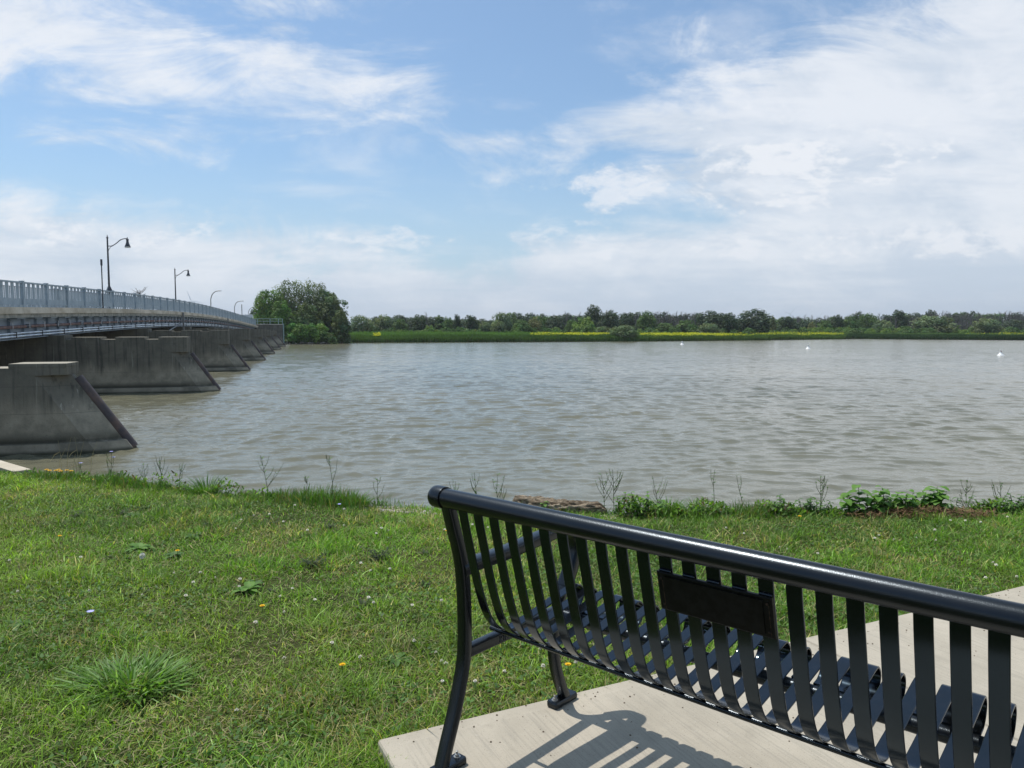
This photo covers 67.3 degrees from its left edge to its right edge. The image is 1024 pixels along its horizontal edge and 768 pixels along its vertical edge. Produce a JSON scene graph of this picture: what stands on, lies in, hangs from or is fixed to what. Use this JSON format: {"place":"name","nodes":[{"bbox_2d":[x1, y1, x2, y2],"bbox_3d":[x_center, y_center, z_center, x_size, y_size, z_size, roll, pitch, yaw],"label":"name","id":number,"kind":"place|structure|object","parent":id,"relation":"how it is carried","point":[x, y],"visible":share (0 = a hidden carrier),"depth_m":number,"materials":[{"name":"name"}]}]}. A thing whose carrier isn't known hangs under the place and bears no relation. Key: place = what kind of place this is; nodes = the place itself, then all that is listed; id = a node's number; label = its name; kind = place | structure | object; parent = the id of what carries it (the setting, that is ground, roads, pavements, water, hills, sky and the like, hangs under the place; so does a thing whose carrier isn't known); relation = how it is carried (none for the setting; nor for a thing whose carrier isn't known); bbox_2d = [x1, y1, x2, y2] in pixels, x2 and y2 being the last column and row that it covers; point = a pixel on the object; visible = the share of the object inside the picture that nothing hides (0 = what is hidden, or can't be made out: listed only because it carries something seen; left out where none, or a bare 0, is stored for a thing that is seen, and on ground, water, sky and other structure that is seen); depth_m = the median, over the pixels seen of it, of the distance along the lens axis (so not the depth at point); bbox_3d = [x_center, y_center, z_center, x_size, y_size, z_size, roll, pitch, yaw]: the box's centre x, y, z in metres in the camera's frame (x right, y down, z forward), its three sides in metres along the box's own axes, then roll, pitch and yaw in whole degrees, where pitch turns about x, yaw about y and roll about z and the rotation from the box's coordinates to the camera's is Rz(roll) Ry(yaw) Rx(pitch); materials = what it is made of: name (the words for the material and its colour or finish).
{"place":"outdoors","nodes":[
{"label":"outdoors","id":0,"kind":"place"},
{"bbox_2d":[0,339,1023,513],"bbox_3d":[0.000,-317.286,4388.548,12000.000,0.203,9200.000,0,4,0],"label":"water","id":1,"kind":"structure","parent":0,"point":[765,420],"depth_m":26.25,"materials":[{"name":"liquid"}]},
{"bbox_2d":[0,335,220,393],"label":"bridge pier","id":2,"kind":"structure","parent":1,"relation":"in","point":[124,365],"depth_m":37.39,"materials":[{"name":"concrete"}]},
{"bbox_2d":[67,328,250,371],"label":"bridge pier","id":3,"kind":"structure","parent":1,"relation":"in","point":[214,350],"depth_m":56.32,"materials":[{"name":"concrete"}]},
{"bbox_2d":[152,327,265,360],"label":"bridge pier","id":4,"kind":"structure","parent":1,"relation":"in","point":[247,349],"depth_m":75.15,"materials":[{"name":"concrete"}]},
{"bbox_2d":[192,327,274,353],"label":"bridge pier","id":5,"kind":"structure","parent":1,"relation":"in","point":[260,341],"depth_m":93.84,"materials":[{"name":"concrete"}]},
{"bbox_2d":[229,329,280,349],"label":"bridge pier","id":6,"kind":"structure","parent":1,"relation":"in","point":[272,342],"depth_m":112.67,"materials":[{"name":"concrete"}]},
{"bbox_2d":[271,331,285,346],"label":"bridge pier","id":7,"kind":"structure","parent":1,"relation":"in","point":[277,338],"depth_m":131.39,"materials":[{"name":"concrete"}]},
{"bbox_2d":[337,330,650,342],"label":"reed bed","id":8,"kind":"object","parent":1,"relation":"on","point":[415,336],"visible":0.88,"depth_m":175.47,"materials":[{"name":"plant"}]},
{"bbox_2d":[529,332,608,335],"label":"yellow flowers","id":9,"kind":"object","parent":8,"relation":"on","point":[578,333],"visible":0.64,"depth_m":186.59,"materials":[{"name":"plant"}]},
{"bbox_2d":[625,332,845,340],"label":"reed bed","id":10,"kind":"object","parent":1,"relation":"on","point":[736,337],"visible":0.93,"depth_m":197.86,"materials":[{"name":"plant"}]},
{"bbox_2d":[845,332,1023,339],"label":"reed bed","id":11,"kind":"object","parent":1,"relation":"on","point":[960,336],"visible":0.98,"depth_m":213.03,"materials":[{"name":"plant"}]},
{"bbox_2d":[0,471,1023,767],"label":"ground","id":12,"kind":"structure","parent":0,"point":[314,581],"depth_m":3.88,"materials":[{"name":"plant"}]},
{"bbox_2d":[0,460,30,472],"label":"retaining wall","id":13,"kind":"structure","parent":12,"relation":"on","point":[6,466],"depth_m":8.39,"materials":[{"name":"beige concrete"}]},
{"bbox_2d":[0,620,36,630],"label":"weed","id":14,"kind":"object","parent":12,"relation":"on","point":[16,624],"visible":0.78,"depth_m":3.88,"materials":[{"name":"green plant"}]},
{"bbox_2d":[0,362,137,456],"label":"bridge pier","id":15,"kind":"structure","parent":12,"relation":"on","point":[46,408],"depth_m":19.44,"materials":[{"name":"concrete"}]},
{"bbox_2d":[0,280,257,340],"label":"road bridge","id":16,"kind":"structure","parent":15,"relation":"on","point":[21,318],"depth_m":42.66,"materials":[{"name":"beige concrete"}]},
{"bbox_2d":[106,236,130,307],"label":"street lamp","id":17,"kind":"object","parent":16,"relation":"attached to","point":[127,244],"visible":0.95,"depth_m":96.04,"materials":[{"name":"metal"}]},
{"bbox_2d":[51,440,96,473],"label":"dry stalks","id":18,"kind":"object","parent":12,"relation":"on","point":[74,459],"visible":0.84,"depth_m":7.82,"materials":[{"name":"brown plant"}]},
{"bbox_2d":[44,645,211,710],"bbox_3d":[-1.635,1.215,3.248,0.712,0.112,0.579,0,4,0],"label":"grass tuft","id":19,"kind":"object","parent":12,"relation":"on","point":[162,673],"visible":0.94,"depth_m":3.25,"materials":[{"name":"plant"}]},
{"bbox_2d":[124,543,155,552],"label":"weed","id":20,"kind":"object","parent":12,"relation":"on","point":[134,546],"visible":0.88,"depth_m":5.20,"materials":[{"name":"green plant"}]},
{"bbox_2d":[170,472,237,493],"bbox_3d":[-2.842,0.933,7.145,0.647,0.189,0.640,0,4,0],"label":"grass tuft","id":21,"kind":"object","parent":12,"relation":"on","point":[200,485],"visible":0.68,"depth_m":7.19,"materials":[{"name":"plant"}]},
{"bbox_2d":[230,581,262,594],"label":"weed","id":22,"kind":"object","parent":12,"relation":"on","point":[248,585],"visible":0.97,"depth_m":4.38,"materials":[{"name":"green plant"}]},
{"bbox_2d":[259,455,283,496],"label":"wild plant","id":23,"kind":"object","parent":12,"relation":"on","point":[265,471],"visible":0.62,"depth_m":6.90,"materials":[{"name":"green plant"}]},
{"bbox_2d":[299,552,326,569],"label":"weed","id":24,"kind":"object","parent":12,"relation":"on","point":[315,562],"visible":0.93,"depth_m":4.82,"materials":[{"name":"green plant"}]},
{"bbox_2d":[317,489,384,506],"bbox_3d":[-1.377,0.988,6.654,0.538,0.133,0.573,-3,5,-35],"label":"grass tuft","id":25,"kind":"object","parent":12,"relation":"on","point":[355,498],"visible":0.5,"depth_m":6.64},
{"bbox_2d":[359,546,396,560],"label":"weed","id":26,"kind":"object","parent":12,"relation":"on","point":[383,553],"visible":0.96,"depth_m":4.96,"materials":[{"name":"green plant"}]},
{"bbox_2d":[376,652,415,666],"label":"weed","id":27,"kind":"object","parent":12,"relation":"on","point":[397,662],"visible":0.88,"depth_m":3.46,"materials":[{"name":"green plant"}]},
{"bbox_2d":[365,505,655,519],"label":"gravel","id":28,"kind":"structure","parent":12,"relation":"on","point":[380,509],"depth_m":6.40,"materials":[{"name":"gravel"}]},
{"bbox_2d":[0,467,1023,523],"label":"bank grass","id":29,"kind":"structure","parent":12,"relation":"on","point":[295,496],"depth_m":6.65,"materials":[{"name":"plant"}]},
{"bbox_2d":[6,467,1023,520],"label":"bank herbs","id":30,"kind":"object","parent":12,"relation":"on","point":[718,505],"visible":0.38,"depth_m":6.31,"materials":[{"name":"green plant"}]},
{"bbox_2d":[512,495,607,514],"bbox_3d":[0.392,1.018,6.380,0.809,0.206,0.248,0,4,2],"label":"driftwood","id":31,"kind":"object","parent":12,"relation":"on","point":[574,505],"visible":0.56,"depth_m":6.32,"materials":[{"name":"wood"}]},
{"bbox_2d":[599,468,623,514],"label":"wild plant","id":32,"kind":"object","parent":12,"relation":"on","point":[615,511],"visible":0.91,"depth_m":6.32,"materials":[{"name":"green plant"}]},
{"bbox_2d":[613,496,645,517],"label":"broadleaf plant","id":33,"kind":"object","parent":12,"relation":"on","point":[637,506],"visible":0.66,"depth_m":6.26,"materials":[{"name":"green plant"}]},
{"bbox_2d":[621,491,665,517],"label":"broadleaf plant","id":34,"kind":"object","parent":12,"relation":"on","point":[658,504],"visible":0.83,"depth_m":6.22,"materials":[{"name":"green plant"}]},
{"bbox_2d":[639,495,709,518],"bbox_3d":[1.295,1.008,6.328,0.690,0.147,0.670,3,5,32],"label":"grass tuft","id":35,"kind":"object","parent":12,"relation":"on","point":[673,507],"visible":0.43,"depth_m":6.38,"materials":[{"name":"plant"}]},
{"bbox_2d":[670,495,737,516],"bbox_3d":[1.556,1.018,6.361,0.670,0.145,0.629,0,4,0],"label":"grass tuft","id":36,"kind":"object","parent":12,"relation":"on","point":[702,507],"visible":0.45,"depth_m":6.33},
{"bbox_2d":[770,494,815,516],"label":"broadleaf plant","id":37,"kind":"object","parent":12,"relation":"on","point":[779,502],"visible":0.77,"depth_m":6.26,"materials":[{"name":"green plant"}]},
{"bbox_2d":[815,476,827,510],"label":"wild plant","id":38,"kind":"object","parent":12,"relation":"on","point":[822,489],"visible":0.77,"depth_m":6.38,"materials":[{"name":"green plant"}]},
{"bbox_2d":[802,499,859,516],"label":"broadleaf plant","id":39,"kind":"object","parent":12,"relation":"on","point":[809,502],"visible":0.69,"depth_m":6.27,"materials":[{"name":"green plant"}]},
{"bbox_2d":[836,484,890,516],"bbox_3d":[2.839,0.952,6.245,0.412,0.275,0.301,3,5,34],"label":"broadleaf plant","id":40,"kind":"object","parent":12,"relation":"on","point":[850,504],"visible":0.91,"depth_m":6.22,"materials":[{"name":"green plant"}]},
{"bbox_2d":[862,485,907,514],"bbox_3d":[3.043,0.957,6.310,0.451,0.251,0.212,-3,5,-33],"label":"broadleaf plant","id":41,"kind":"object","parent":12,"relation":"on","point":[883,499],"visible":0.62,"depth_m":6.27,"materials":[{"name":"green plant"}]},
{"bbox_2d":[892,489,934,514],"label":"broadleaf plant","id":42,"kind":"object","parent":12,"relation":"on","point":[907,500],"visible":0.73,"depth_m":6.28,"materials":[{"name":"green plant"}]},
{"bbox_2d":[846,504,1002,520],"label":"dead litter","id":43,"kind":"object","parent":12,"relation":"on","point":[904,510],"visible":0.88,"depth_m":6.14,"materials":[{"name":"plant"}]},
{"bbox_2d":[913,486,952,512],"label":"broadleaf plant","id":44,"kind":"object","parent":12,"relation":"on","point":[939,496],"visible":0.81,"depth_m":6.30,"materials":[{"name":"green plant"}]},
{"bbox_2d":[947,495,1018,512],"bbox_3d":[3.950,1.006,6.404,0.650,0.150,0.241,0,4,0],"label":"broadleaf plant","id":45,"kind":"object","parent":12,"relation":"on","point":[997,502],"visible":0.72,"depth_m":6.39,"materials":[{"name":"green plant"}]},
{"bbox_2d":[984,493,1023,510],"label":"broadleaf plant","id":46,"kind":"object","parent":12,"relation":"on","point":[1018,504],"visible":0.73,"depth_m":6.46,"materials":[{"name":"green plant"}]},
{"bbox_2d":[0,0,1023,324],"label":"sky","id":47,"kind":"structure","parent":0,"point":[481,159],"materials":[{"name":"blue"}]},
{"bbox_2d":[284,339,1017,343],"bbox_3d":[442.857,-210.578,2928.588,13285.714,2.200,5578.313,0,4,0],"label":"bank","id":48,"kind":"structure","parent":0,"point":[356,342],"depth_m":160.52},
{"bbox_2d":[256,324,283,341],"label":"bridge abutment","id":49,"kind":"object","parent":48,"relation":"on","point":[279,328],"visible":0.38,"depth_m":148.75,"materials":[{"name":"concrete"}]},
{"bbox_2d":[270,300,293,334],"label":"broadleaf tree","id":50,"kind":"object","parent":48,"relation":"on","point":[281,314],"visible":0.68,"depth_m":152.69,"materials":[{"name":"green plant"}]},
{"bbox_2d":[271,280,312,328],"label":"willow tree","id":51,"kind":"object","parent":48,"relation":"on","point":[293,303],"visible":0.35,"depth_m":161.01,"materials":[{"name":"green plant"}]},
{"bbox_2d":[284,323,311,342],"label":"bush","id":52,"kind":"object","parent":48,"relation":"on","point":[298,332],"visible":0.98,"depth_m":151.06,"materials":[{"name":"green plant"}]},
{"bbox_2d":[290,302,322,340],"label":"broadleaf tree","id":53,"kind":"object","parent":48,"relation":"on","point":[307,318],"visible":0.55,"depth_m":156.66,"materials":[{"name":"green plant"}]},
{"bbox_2d":[292,277,328,324],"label":"willow tree","id":54,"kind":"object","parent":48,"relation":"on","point":[314,295],"visible":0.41,"depth_m":163.61,"materials":[{"name":"green plant"}]},
{"bbox_2d":[307,323,328,342],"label":"bush","id":55,"kind":"object","parent":48,"relation":"on","point":[317,332],"visible":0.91,"depth_m":152.06,"materials":[{"name":"green plant"}]},
{"bbox_2d":[321,333,337,343],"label":"bush","id":56,"kind":"object","parent":48,"relation":"on","point":[330,338],"visible":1,"depth_m":152.03,"materials":[{"name":"green plant"}]},
{"bbox_2d":[319,292,351,340],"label":"willow tree","id":57,"kind":"object","parent":48,"relation":"on","point":[331,306],"visible":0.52,"depth_m":161.24,"materials":[{"name":"green plant"}]},
{"bbox_2d":[331,309,352,342],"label":"willow tree","id":58,"kind":"object","parent":48,"relation":"on","point":[344,326],"visible":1,"depth_m":158.01,"materials":[{"name":"green plant"}]},
{"bbox_2d":[349,314,375,331],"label":"willow tree","id":59,"kind":"object","parent":48,"relation":"on","point":[361,326],"visible":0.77,"depth_m":211.90,"materials":[{"name":"green plant"}]},
{"bbox_2d":[373,314,392,331],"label":"willow tree","id":60,"kind":"object","parent":48,"relation":"on","point":[382,323],"visible":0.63,"depth_m":216.02,"materials":[{"name":"green plant"}]},
{"bbox_2d":[392,318,408,331],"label":"broadleaf tree","id":61,"kind":"object","parent":48,"relation":"on","point":[400,325],"visible":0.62,"depth_m":218.37,"materials":[{"name":"green plant"}]},
{"bbox_2d":[412,317,426,330],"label":"broadleaf tree","id":62,"kind":"object","parent":48,"relation":"on","point":[419,323],"visible":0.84,"depth_m":218.48,"materials":[{"name":"green plant"}]},
{"bbox_2d":[434,315,443,330],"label":"tall tree","id":63,"kind":"object","parent":48,"relation":"on","point":[438,325],"visible":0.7,"depth_m":222.67,"materials":[{"name":"green plant"}]},
{"bbox_2d":[442,316,453,329],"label":"broadleaf tree","id":64,"kind":"object","parent":48,"relation":"on","point":[449,322],"visible":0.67,"depth_m":220.73,"materials":[{"name":"green plant"}]},
{"bbox_2d":[463,315,478,330],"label":"broadleaf tree","id":65,"kind":"object","parent":48,"relation":"on","point":[471,322],"visible":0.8,"depth_m":224.22,"materials":[{"name":"green plant"}]},
{"bbox_2d":[478,321,490,331],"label":"willow tree","id":66,"kind":"object","parent":48,"relation":"on","point":[485,327],"visible":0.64,"depth_m":214.44,"materials":[{"name":"green plant"}]},
{"bbox_2d":[490,320,506,332],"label":"willow tree","id":67,"kind":"object","parent":48,"relation":"on","point":[497,327],"visible":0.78,"depth_m":210.49,"materials":[{"name":"green plant"}]},
{"bbox_2d":[490,312,513,330],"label":"willow tree","id":68,"kind":"object","parent":48,"relation":"on","point":[506,319],"visible":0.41,"depth_m":219.22,"materials":[{"name":"green plant"}]},
{"bbox_2d":[511,319,531,332],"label":"broadleaf tree","id":69,"kind":"object","parent":48,"relation":"on","point":[522,325],"visible":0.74,"depth_m":212.34,"materials":[{"name":"green plant"}]},
{"bbox_2d":[527,316,542,331],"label":"tree","id":70,"kind":"object","parent":48,"relation":"on","point":[538,324],"visible":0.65,"depth_m":218.62,"materials":[{"name":"green plant"}]},
{"bbox_2d":[546,315,564,331],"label":"broadleaf tree","id":71,"kind":"object","parent":48,"relation":"on","point":[554,322],"visible":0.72,"depth_m":222.12,"materials":[{"name":"green plant"}]},
{"bbox_2d":[564,319,577,332],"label":"broadleaf tree","id":72,"kind":"object","parent":48,"relation":"on","point":[568,325],"visible":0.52,"depth_m":216.75,"materials":[{"name":"green plant"}]},
{"bbox_2d":[570,316,596,332],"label":"tree","id":73,"kind":"object","parent":48,"relation":"on","point":[585,326],"visible":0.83,"depth_m":212.20,"materials":[{"name":"green plant"}]},
{"bbox_2d":[584,304,601,327],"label":"broadleaf tree","id":74,"kind":"object","parent":48,"relation":"on","point":[596,318],"visible":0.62,"depth_m":229.97,"materials":[{"name":"green plant"}]},
{"bbox_2d":[595,326,611,333],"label":"willow tree","id":75,"kind":"object","parent":48,"relation":"on","point":[602,329],"visible":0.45,"depth_m":198.61,"materials":[{"name":"green plant"}]},
{"bbox_2d":[596,309,619,328],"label":"broadleaf tree","id":76,"kind":"object","parent":48,"relation":"on","point":[608,319],"visible":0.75,"depth_m":224.32,"materials":[{"name":"green plant"}]},
{"bbox_2d":[608,325,638,338],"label":"willow tree","id":77,"kind":"object","parent":48,"relation":"on","point":[630,331],"visible":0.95,"depth_m":182.38,"materials":[{"name":"green plant"}]},
{"bbox_2d":[618,312,636,330],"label":"broadleaf tree","id":78,"kind":"object","parent":48,"relation":"on","point":[628,321],"visible":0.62,"depth_m":256.33,"materials":[{"name":"green plant"}]},
{"bbox_2d":[636,310,657,331],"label":"broadleaf tree","id":79,"kind":"object","parent":48,"relation":"on","point":[644,321],"visible":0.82,"depth_m":226.16,"materials":[{"name":"green plant"}]},
{"bbox_2d":[655,323,674,331],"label":"broadleaf tree","id":80,"kind":"object","parent":48,"relation":"on","point":[665,327],"visible":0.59,"depth_m":221.93,"materials":[{"name":"green plant"}]},
{"bbox_2d":[675,319,697,332],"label":"broadleaf tree","id":81,"kind":"object","parent":48,"relation":"on","point":[686,326],"visible":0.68,"depth_m":222.20,"materials":[{"name":"green plant"}]},
{"bbox_2d":[695,310,722,328],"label":"broadleaf tree","id":82,"kind":"object","parent":48,"relation":"on","point":[711,317],"visible":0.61,"depth_m":223.82,"materials":[{"name":"green plant"}]},
{"bbox_2d":[696,323,723,333],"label":"willow tree","id":83,"kind":"object","parent":48,"relation":"on","point":[709,328],"visible":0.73,"depth_m":214.02,"materials":[{"name":"green plant"}]},
{"bbox_2d":[719,312,738,333],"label":"broadleaf tree","id":84,"kind":"object","parent":48,"relation":"on","point":[728,323],"visible":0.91,"depth_m":220.07,"materials":[{"name":"green plant"}]},
{"bbox_2d":[639,331,843,336],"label":"yellow flowers","id":85,"kind":"object","parent":48,"relation":"on","point":[695,333],"visible":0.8,"depth_m":203.84,"materials":[{"name":"plant"}]},
{"bbox_2d":[736,308,774,332],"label":"broadleaf tree","id":86,"kind":"object","parent":48,"relation":"on","point":[759,318],"visible":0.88,"depth_m":221.36,"materials":[{"name":"green plant"}]},
{"bbox_2d":[776,316,799,330],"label":"broadleaf tree","id":87,"kind":"object","parent":48,"relation":"on","point":[790,323],"visible":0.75,"depth_m":245.90,"materials":[{"name":"green plant"}]},
{"bbox_2d":[817,320,832,329],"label":"broadleaf tree","id":88,"kind":"object","parent":48,"relation":"on","point":[825,323],"visible":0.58,"depth_m":256.53,"materials":[{"name":"green plant"}]},
{"bbox_2d":[831,314,844,329],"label":"broadleaf tree","id":89,"kind":"object","parent":48,"relation":"on","point":[837,321],"visible":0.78,"depth_m":258.31,"materials":[{"name":"green plant"}]},
{"bbox_2d":[841,315,861,328],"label":"broadleaf tree","id":90,"kind":"object","parent":48,"relation":"on","point":[853,323],"visible":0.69,"depth_m":259.96,"materials":[{"name":"green plant"}]},
{"bbox_2d":[857,313,876,328],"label":"broadleaf tree","id":91,"kind":"object","parent":48,"relation":"on","point":[866,322],"visible":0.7,"depth_m":263.75,"materials":[{"name":"green plant"}]},
{"bbox_2d":[871,319,894,330],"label":"willow tree","id":92,"kind":"object","parent":48,"relation":"on","point":[884,324],"visible":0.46,"depth_m":246.49,"materials":[{"name":"green plant"}]},
{"bbox_2d":[892,310,908,327],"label":"broadleaf tree","id":93,"kind":"object","parent":48,"relation":"on","point":[901,319],"visible":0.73,"depth_m":270.01,"materials":[{"name":"green plant"}]},
{"bbox_2d":[909,315,960,332],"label":"willow tree","id":94,"kind":"object","parent":48,"relation":"on","point":[941,324],"visible":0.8,"depth_m":242.31,"materials":[{"name":"green plant"}]},
{"bbox_2d":[970,318,1005,333],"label":"willow tree","id":95,"kind":"object","parent":48,"relation":"on","point":[982,326],"visible":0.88,"depth_m":241.25,"materials":[{"name":"green plant"}]},
{"bbox_2d":[1002,318,1023,329],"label":"broadleaf tree","id":96,"kind":"object","parent":48,"relation":"on","point":[1014,324],"visible":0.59,"depth_m":256.12,"materials":[{"name":"green plant"}]},
{"bbox_2d":[378,642,1017,767],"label":"pavement","id":97,"kind":"structure","parent":0,"point":[666,730],"depth_m":2.72,"materials":[{"name":"concrete"}]},
{"bbox_2d":[427,485,1023,767],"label":"park bench","id":98,"kind":"object","parent":97,"relation":"on","point":[952,717],"visible":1,"depth_m":1.94,"materials":[{"name":"black metal"}]},
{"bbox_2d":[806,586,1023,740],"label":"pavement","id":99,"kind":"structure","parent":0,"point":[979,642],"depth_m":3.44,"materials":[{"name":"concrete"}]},
{"bbox_2d":[397,590,1023,767],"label":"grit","id":100,"kind":"object","parent":99,"relation":"on","point":[675,684],"visible":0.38,"depth_m":2.98,"materials":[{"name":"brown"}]},
{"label":"approach road","id":101,"kind":"structure","parent":0,"visible":0},
{"bbox_2d":[251,289,287,323],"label":"broadleaf tree","id":102,"kind":"object","parent":101,"relation":"on","point":[265,311],"visible":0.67,"depth_m":154.74,"materials":[{"name":"green plant"}]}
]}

